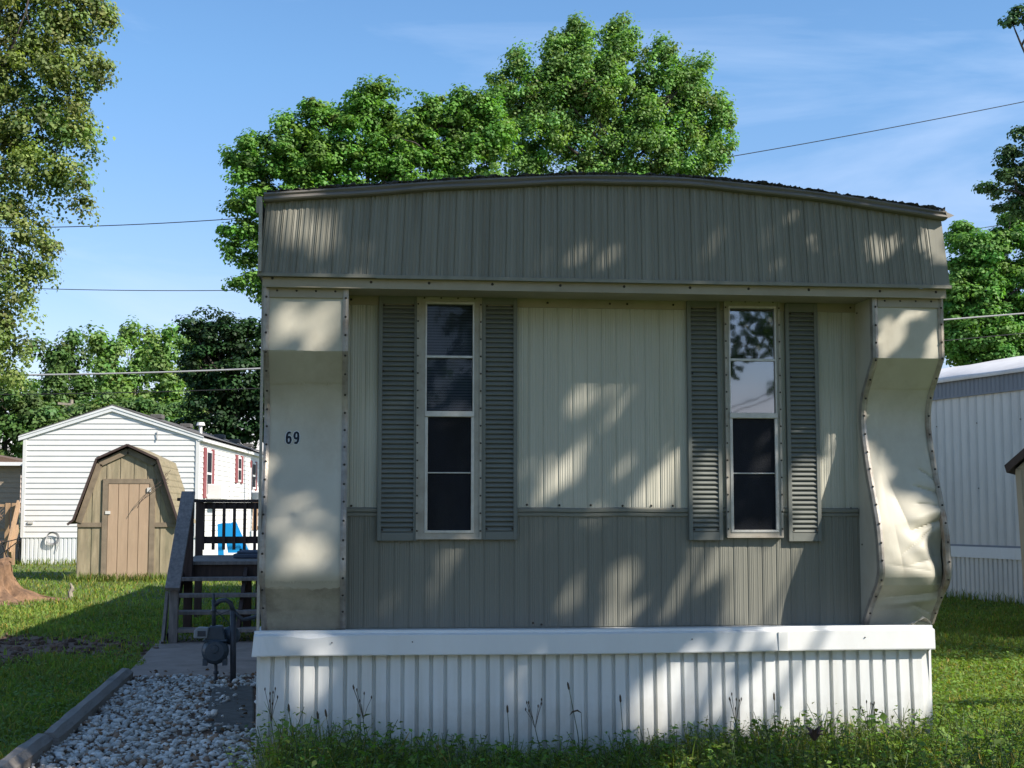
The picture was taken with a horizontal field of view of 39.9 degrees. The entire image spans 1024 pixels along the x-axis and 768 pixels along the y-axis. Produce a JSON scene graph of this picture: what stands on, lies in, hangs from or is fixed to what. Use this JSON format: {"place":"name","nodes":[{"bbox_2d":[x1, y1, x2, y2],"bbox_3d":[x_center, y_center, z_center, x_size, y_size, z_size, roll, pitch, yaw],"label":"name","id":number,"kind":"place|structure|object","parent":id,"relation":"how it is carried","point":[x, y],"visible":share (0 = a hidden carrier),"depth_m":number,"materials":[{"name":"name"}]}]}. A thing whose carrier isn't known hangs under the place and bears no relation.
{"place":"outdoors","nodes":[
{"label":"outdoors","id":0,"kind":"place"},
{"bbox_2d":[29,673,255,767],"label":"gravel","id":1,"kind":"structure","parent":0,"point":[147,751],"depth_m":8.65,"materials":[{"name":"grey gravel"}]},
{"bbox_2d":[0,733,52,767],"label":"landscape timber","id":2,"kind":"object","parent":1,"relation":"on","point":[28,753],"visible":0.94,"depth_m":7.64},
{"bbox_2d":[43,668,132,745],"bbox_3d":[-2.940,2.240,9.916,0.137,0.130,3.463,1,-5,-8],"label":"landscape timber","id":3,"kind":"object","parent":1,"relation":"on","point":[62,728],"visible":0.81,"depth_m":9.39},
{"bbox_2d":[194,594,260,683],"bbox_3d":[-2.267,2.074,11.390,0.577,0.760,0.191,1,-5,-6],"label":"gas meter","id":4,"kind":"object","parent":1,"relation":"on","point":[218,639],"visible":0.99,"depth_m":11.34,"materials":[{"name":"metal"}]},
{"bbox_2d":[197,631,205,636],"bbox_3d":[-2.482,1.997,11.285,0.065,0.045,0.002,1,-5,-6],"label":"dial window","id":5,"kind":"structure","parent":4,"relation":"in","point":[199,633],"depth_m":11.28,"materials":[{"name":"glass"}]},
{"bbox_2d":[205,685,254,732],"bbox_3d":[-1.975,2.279,9.923,0.321,0.055,2.248,1,-5,-11],"label":"paver","id":6,"kind":"object","parent":1,"relation":"on","point":[231,707],"visible":0.69,"depth_m":9.73,"materials":[{"name":"grey concrete"}]},
{"bbox_2d":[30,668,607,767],"bbox_3d":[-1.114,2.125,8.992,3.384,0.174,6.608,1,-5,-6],"label":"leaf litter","id":7,"kind":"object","parent":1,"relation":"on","point":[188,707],"visible":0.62,"depth_m":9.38,"materials":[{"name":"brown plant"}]},
{"bbox_2d":[131,632,256,678],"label":"concrete path","id":8,"kind":"structure","parent":0,"point":[182,656],"depth_m":12.94,"materials":[{"name":"grey concrete"}]},
{"bbox_2d":[161,491,260,642],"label":"deck stairs","id":9,"kind":"structure","parent":8,"relation":"on","point":[186,568],"depth_m":15.80,"materials":[{"name":"grey wood"}]},
{"bbox_2d":[233,550,257,557],"bbox_3d":[-2.947,2.083,17.325,0.880,0.084,0.700,1,-5,-6],"label":"folded mat","id":10,"kind":"object","parent":9,"relation":"on","point":[246,554],"visible":0.44,"depth_m":16.96,"materials":[{"name":"blue plastic"}]},
{"bbox_2d":[0,516,1023,759],"bbox_3d":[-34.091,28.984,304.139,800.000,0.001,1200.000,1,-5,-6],"label":"ground","id":11,"kind":"structure","parent":0,"point":[59,569],"depth_m":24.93,"materials":[{"name":"green plant"}]},
{"bbox_2d":[0,538,19,560],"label":"metal stand","id":12,"kind":"object","parent":11,"relation":"on","point":[3,543],"visible":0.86,"depth_m":35.11,"materials":[{"name":"metal"}]},
{"bbox_2d":[0,500,21,564],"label":"deck stairs","id":13,"kind":"structure","parent":11,"relation":"on","point":[13,530],"depth_m":36.90,"materials":[{"name":"orange wood"}]},
{"bbox_2d":[0,455,22,560],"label":"mobile home","id":14,"kind":"object","parent":11,"relation":"on","point":[10,475],"visible":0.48,"depth_m":40.45,"materials":[{"name":"beige"}]},
{"bbox_2d":[0,369,69,458],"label":"tree","id":15,"kind":"object","parent":11,"relation":"on","point":[27,413],"visible":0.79,"depth_m":74.32,"materials":[{"name":"green plant"}]},
{"bbox_2d":[0,557,73,604],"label":"tree stump","id":16,"kind":"object","parent":11,"relation":"on","point":[12,589],"visible":0.96,"depth_m":21.95,"materials":[{"name":"brown wood"}]},
{"bbox_2d":[24,333,75,426],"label":"tree","id":17,"kind":"object","parent":11,"relation":"on","point":[56,357],"visible":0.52,"depth_m":128.73,"materials":[{"name":"green plant"}]},
{"bbox_2d":[0,0,124,397],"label":"shade tree","id":18,"kind":"object","parent":11,"relation":"on","point":[48,64],"visible":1,"depth_m":19.57,"materials":[{"name":"green plant"}]},
{"bbox_2d":[67,583,73,598],"bbox_3d":[-7.068,3.308,22.545,0.166,0.261,0.086,1,-5,-6],"label":"broken stub","id":19,"kind":"object","parent":11,"relation":"on","point":[70,591],"visible":0.81,"depth_m":22.53,"materials":[{"name":"beige plant"}]},
{"bbox_2d":[58,400,83,406],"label":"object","id":20,"kind":"object","parent":11,"relation":"on","point":[65,404],"visible":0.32,"depth_m":99.60,"materials":[{"name":"beige wood"}]},
{"bbox_2d":[55,327,98,409],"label":"tree","id":21,"kind":"object","parent":11,"relation":"on","point":[83,384],"visible":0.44,"depth_m":134.75,"materials":[{"name":"green plant"}]},
{"bbox_2d":[0,635,153,662],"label":"soil patch","id":22,"kind":"object","parent":11,"relation":"on","point":[46,649],"visible":0.3,"depth_m":14.60,"materials":[{"name":"brown soil"}]},
{"bbox_2d":[0,632,166,665],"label":"soil clods","id":23,"kind":"object","parent":22,"relation":"on","point":[59,645],"visible":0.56,"depth_m":14.52,"materials":[{"name":"brown soil"}]},
{"bbox_2d":[77,320,136,403],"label":"tree","id":24,"kind":"object","parent":11,"relation":"on","point":[108,353],"visible":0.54,"depth_m":129.38,"materials":[{"name":"green plant"}]},
{"bbox_2d":[57,389,204,431],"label":"tree","id":25,"kind":"object","parent":11,"relation":"on","point":[143,405],"visible":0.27,"depth_m":85.04,"materials":[{"name":"green plant"}]},
{"bbox_2d":[67,444,195,580],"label":"garden shed","id":26,"kind":"structure","parent":11,"relation":"on","point":[118,531],"depth_m":28.38,"materials":[{"name":"brown wood"}]},
{"bbox_2d":[105,484,150,578],"bbox_3d":[-7.721,2.959,28.350,0.892,1.891,0.049,1,-5,-6],"label":"door","id":27,"kind":"structure","parent":26,"relation":"in","point":[128,525],"depth_m":28.35,"materials":[{"name":"brown wood"}]},
{"bbox_2d":[137,470,170,507],"bbox_3d":[-7.204,2.116,28.380,0.643,0.774,0.054,1,-5,-10],"label":"dead vine","id":28,"kind":"object","parent":26,"relation":"hanging from","point":[154,489],"visible":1,"depth_m":28.38,"materials":[{"name":"grey plant"}]},
{"bbox_2d":[114,315,157,398],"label":"tree","id":29,"kind":"object","parent":11,"relation":"on","point":[132,334],"visible":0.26,"depth_m":135.54,"materials":[{"name":"green plant"}]},
{"bbox_2d":[18,404,262,564],"bbox_3d":[-10.806,3.434,45.982,5.200,4.270,17.075,0,-5,-2],"label":"mobile home","id":30,"kind":"object","parent":11,"relation":"on","point":[58,459],"visible":0.39,"depth_m":37.64,"materials":[{"name":"white plastic"}]},
{"bbox_2d":[46,531,59,551],"bbox_3d":[-12.126,4.162,37.287,0.360,0.532,0.079,0,-5,-2],"label":"coiled cable","id":31,"kind":"object","parent":30,"relation":"hanging from","point":[56,542],"visible":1,"depth_m":37.29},
{"bbox_2d":[206,450,211,496],"bbox_3d":[-8.415,2.481,39.098,0.125,1.274,0.793,1,-5,-6],"label":"window","id":32,"kind":"structure","parent":30,"relation":"in","point":[209,453],"depth_m":39.08,"materials":[{"name":"white plastic"}]},
{"bbox_2d":[238,457,241,481],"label":"window","id":33,"kind":"structure","parent":30,"relation":"in","point":[240,458],"depth_m":44.28,"materials":[{"name":"white plastic"}]},
{"bbox_2d":[252,462,255,488],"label":"window","id":34,"kind":"structure","parent":30,"relation":"in","point":[254,464],"depth_m":47.42,"materials":[{"name":"white plastic"}]},
{"bbox_2d":[137,321,203,417],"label":"tree","id":35,"kind":"object","parent":11,"relation":"on","point":[161,357],"visible":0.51,"depth_m":129.81,"materials":[{"name":"green plant"}]},
{"bbox_2d":[171,337,219,431],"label":"tree","id":36,"kind":"object","parent":11,"relation":"on","point":[188,384],"visible":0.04,"depth_m":135.72,"materials":[{"name":"green plant"}]},
{"bbox_2d":[172,305,263,448],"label":"maple tree","id":37,"kind":"object","parent":11,"relation":"on","point":[234,349],"visible":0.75,"depth_m":60.06,"materials":[{"name":"green plant"}]},
{"bbox_2d":[217,522,247,554],"bbox_3d":[-6.668,3.814,33.740,0.740,1.079,0.125,1,-5,-6],"label":"play slide","id":38,"kind":"object","parent":11,"relation":"on","point":[229,531],"visible":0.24,"depth_m":33.69,"materials":[{"name":"blue plastic"}]},
{"bbox_2d":[246,543,257,549],"bbox_3d":[-6.587,4.177,35.169,0.520,0.750,0.507,1,-5,-6],"label":"white bin","id":39,"kind":"object","parent":11,"relation":"on","point":[250,546],"depth_m":34.97,"materials":[{"name":"plastic"}]},
{"bbox_2d":[252,502,257,530],"bbox_3d":[-6.567,3.408,36.604,0.325,0.791,0.360,1,-5,-6],"label":"wooden railing","id":40,"kind":"object","parent":11,"relation":"on","point":[253,517],"visible":0.26,"depth_m":36.52,"materials":[{"name":"orange wood"}]},
{"bbox_2d":[212,74,524,309],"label":"maple tree","id":41,"kind":"object","parent":11,"relation":"on","point":[467,124],"visible":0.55,"depth_m":45.56,"materials":[{"name":"green plant"}]},
{"bbox_2d":[478,162,509,176],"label":"young tree","id":42,"kind":"object","parent":11,"relation":"on","point":[493,165],"visible":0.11,"depth_m":42.28,"materials":[{"name":"green plant"}]},
{"bbox_2d":[0,612,1023,758],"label":"clover","id":43,"kind":"object","parent":11,"relation":"on","point":[987,709],"visible":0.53,"depth_m":10.96,"materials":[{"name":"green plant"}]},
{"bbox_2d":[15,558,1021,732],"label":"edge grass","id":44,"kind":"structure","parent":11,"relation":"on","point":[81,577],"depth_m":28.08,"materials":[{"name":"green plant"}]},
{"bbox_2d":[252,170,953,767],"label":"mobile home","id":45,"kind":"object","parent":11,"relation":"on","point":[656,452],"visible":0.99,"depth_m":7.66,"materials":[{"name":"beige paint"}]},
{"bbox_2d":[416,297,481,538],"bbox_3d":[-0.344,0.183,7.695,0.356,1.320,0.045,1,-5,-6],"label":"window","id":46,"kind":"structure","parent":45,"relation":"in","point":[449,335],"depth_m":7.69,"materials":[{"name":"metal"}]},
{"bbox_2d":[723,301,783,537],"bbox_3d":[1.346,0.193,7.881,0.320,1.323,0.045,1,-5,-6],"label":"window","id":47,"kind":"structure","parent":45,"relation":"in","point":[751,339],"depth_m":7.87,"materials":[{"name":"metal"}]},
{"bbox_2d":[483,10,739,176],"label":"maple tree","id":48,"kind":"object","parent":11,"relation":"on","point":[575,84],"visible":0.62,"depth_m":49.65,"materials":[{"name":"green plant"}]},
{"bbox_2d":[931,356,1023,604],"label":"mobile home","id":49,"kind":"object","parent":11,"relation":"on","point":[977,419],"visible":0.09,"depth_m":22.00,"materials":[{"name":"grey metal"}]},
{"bbox_2d":[943,211,1023,366],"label":"leafy tree","id":50,"kind":"object","parent":11,"relation":"on","point":[986,276],"visible":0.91,"depth_m":38.97,"materials":[{"name":"green plant"}]},
{"bbox_2d":[971,3,1023,222],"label":"leafy tree","id":51,"kind":"object","parent":11,"relation":"on","point":[1013,205],"visible":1,"depth_m":31.32,"materials":[{"name":"green plant"}]},
{"bbox_2d":[1004,448,1023,588],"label":"garden shed","id":52,"kind":"structure","parent":11,"relation":"on","point":[1014,465],"depth_m":15.40,"materials":[{"name":"plastic"}]},
{"label":"weed bed soil","id":53,"kind":"structure","parent":11,"relation":"on","visible":0},
{"bbox_2d":[264,687,277,755],"bbox_3d":[-1.186,1.766,7.020,0.098,0.512,0.046,1,-5,-6],"label":"weed stalk","id":54,"kind":"object","parent":53,"relation":"on","point":[270,713],"visible":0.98,"depth_m":7.02,"materials":[{"name":"green plant"}]},
{"bbox_2d":[273,720,317,759],"bbox_3d":[-1.066,1.844,6.996,0.234,0.353,0.064,1,-5,-16],"label":"broadleaf weed","id":55,"kind":"object","parent":53,"relation":"on","point":[286,724],"visible":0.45,"depth_m":6.99,"materials":[{"name":"green plant"}]},
{"bbox_2d":[323,709,339,750],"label":"weed stalk","id":56,"kind":"object","parent":53,"relation":"on","point":[328,729],"visible":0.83,"depth_m":7.03,"materials":[{"name":"green plant"}]},
{"bbox_2d":[352,685,371,750],"bbox_3d":[-0.754,1.772,7.099,0.102,0.513,0.061,1,-5,-6],"label":"weed stalk","id":57,"kind":"object","parent":53,"relation":"on","point":[362,713],"visible":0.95,"depth_m":7.11,"materials":[{"name":"green plant"}]},
{"bbox_2d":[499,705,514,753],"bbox_3d":[-0.026,1.833,7.165,0.088,0.404,0.051,1,-5,-6],"label":"weed stalk","id":58,"kind":"object","parent":53,"relation":"on","point":[507,709],"visible":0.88,"depth_m":7.17,"materials":[{"name":"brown plant"}]},
{"bbox_2d":[525,698,542,753],"bbox_3d":[0.122,1.811,7.132,0.118,0.442,0.062,1,-5,-6],"label":"weed stalk","id":59,"kind":"object","parent":53,"relation":"on","point":[533,721],"visible":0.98,"depth_m":7.14,"materials":[{"name":"green plant"}]},
{"bbox_2d":[567,682,579,753],"bbox_3d":[0.322,1.780,7.202,0.083,0.516,0.016,1,-5,-8],"label":"weed stalk","id":60,"kind":"object","parent":53,"relation":"on","point":[568,686],"visible":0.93,"depth_m":7.21,"materials":[{"name":"green plant"}]},
{"bbox_2d":[570,709,582,750],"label":"weed stalk","id":61,"kind":"object","parent":53,"relation":"on","point":[577,710],"visible":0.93,"depth_m":7.18,"materials":[{"name":"green plant"}]},
{"bbox_2d":[214,699,1023,767],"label":"weed patch","id":62,"kind":"object","parent":53,"relation":"on","point":[728,753],"visible":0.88,"depth_m":6.86,"materials":[{"name":"green plant"}]},
{"bbox_2d":[619,695,623,754],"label":"weed stalk","id":63,"kind":"object","parent":53,"relation":"on","point":[620,700],"visible":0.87,"depth_m":7.24,"materials":[{"name":"green plant"}]},
{"bbox_2d":[729,692,742,743],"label":"weed stalk","id":64,"kind":"object","parent":53,"relation":"on","point":[734,714],"visible":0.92,"depth_m":7.29,"materials":[{"name":"green plant"}]},
{"bbox_2d":[773,693,775,731],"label":"weed stalk","id":65,"kind":"object","parent":53,"relation":"on","point":[774,703],"visible":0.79,"depth_m":7.34,"materials":[{"name":"brown plant"}]},
{"bbox_2d":[804,725,823,767],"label":"weed stalk","id":66,"kind":"object","parent":53,"relation":"on","point":[815,734],"visible":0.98,"depth_m":6.57,"materials":[{"name":"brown plant"}]},
{"bbox_2d":[860,700,874,736],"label":"weed stalk","id":67,"kind":"object","parent":53,"relation":"on","point":[869,712],"visible":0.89,"depth_m":7.33,"materials":[{"name":"green plant"}]},
{"bbox_2d":[866,712,890,755],"bbox_3d":[1.888,1.870,7.273,0.180,0.352,0.058,1,-5,-14],"label":"broadleaf weed","id":68,"kind":"object","parent":53,"relation":"on","point":[883,716],"visible":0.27,"depth_m":7.29,"materials":[{"name":"green plant"}]},
{"bbox_2d":[908,728,961,767],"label":"broadleaf weed","id":69,"kind":"object","parent":53,"relation":"on","point":[910,742],"visible":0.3,"depth_m":7.03,"materials":[{"name":"green plant"}]},
{"bbox_2d":[0,333,1023,394],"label":"power line","id":70,"kind":"object","parent":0,"point":[263,388],"visible":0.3,"depth_m":32.85,"materials":[{"name":"black rubber"}]},
{"bbox_2d":[0,0,1023,507],"label":"sky","id":71,"kind":"structure","parent":0,"point":[195,74],"materials":[{"name":"blue"}]},
{"bbox_2d":[1,313,1023,375],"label":"power line","id":72,"kind":"object","parent":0,"point":[260,368],"visible":0.31,"depth_m":30.94,"materials":[{"name":"metal"}]},
{"bbox_2d":[1,101,1023,227],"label":"power line","id":73,"kind":"object","parent":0,"point":[733,156],"visible":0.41,"depth_m":60.10,"materials":[{"name":"black rubber"}]},
{"bbox_2d":[35,225,999,290],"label":"power line","id":74,"kind":"object","parent":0,"point":[190,290],"visible":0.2,"depth_m":58.70,"materials":[{"name":"black rubber"}]}
]}

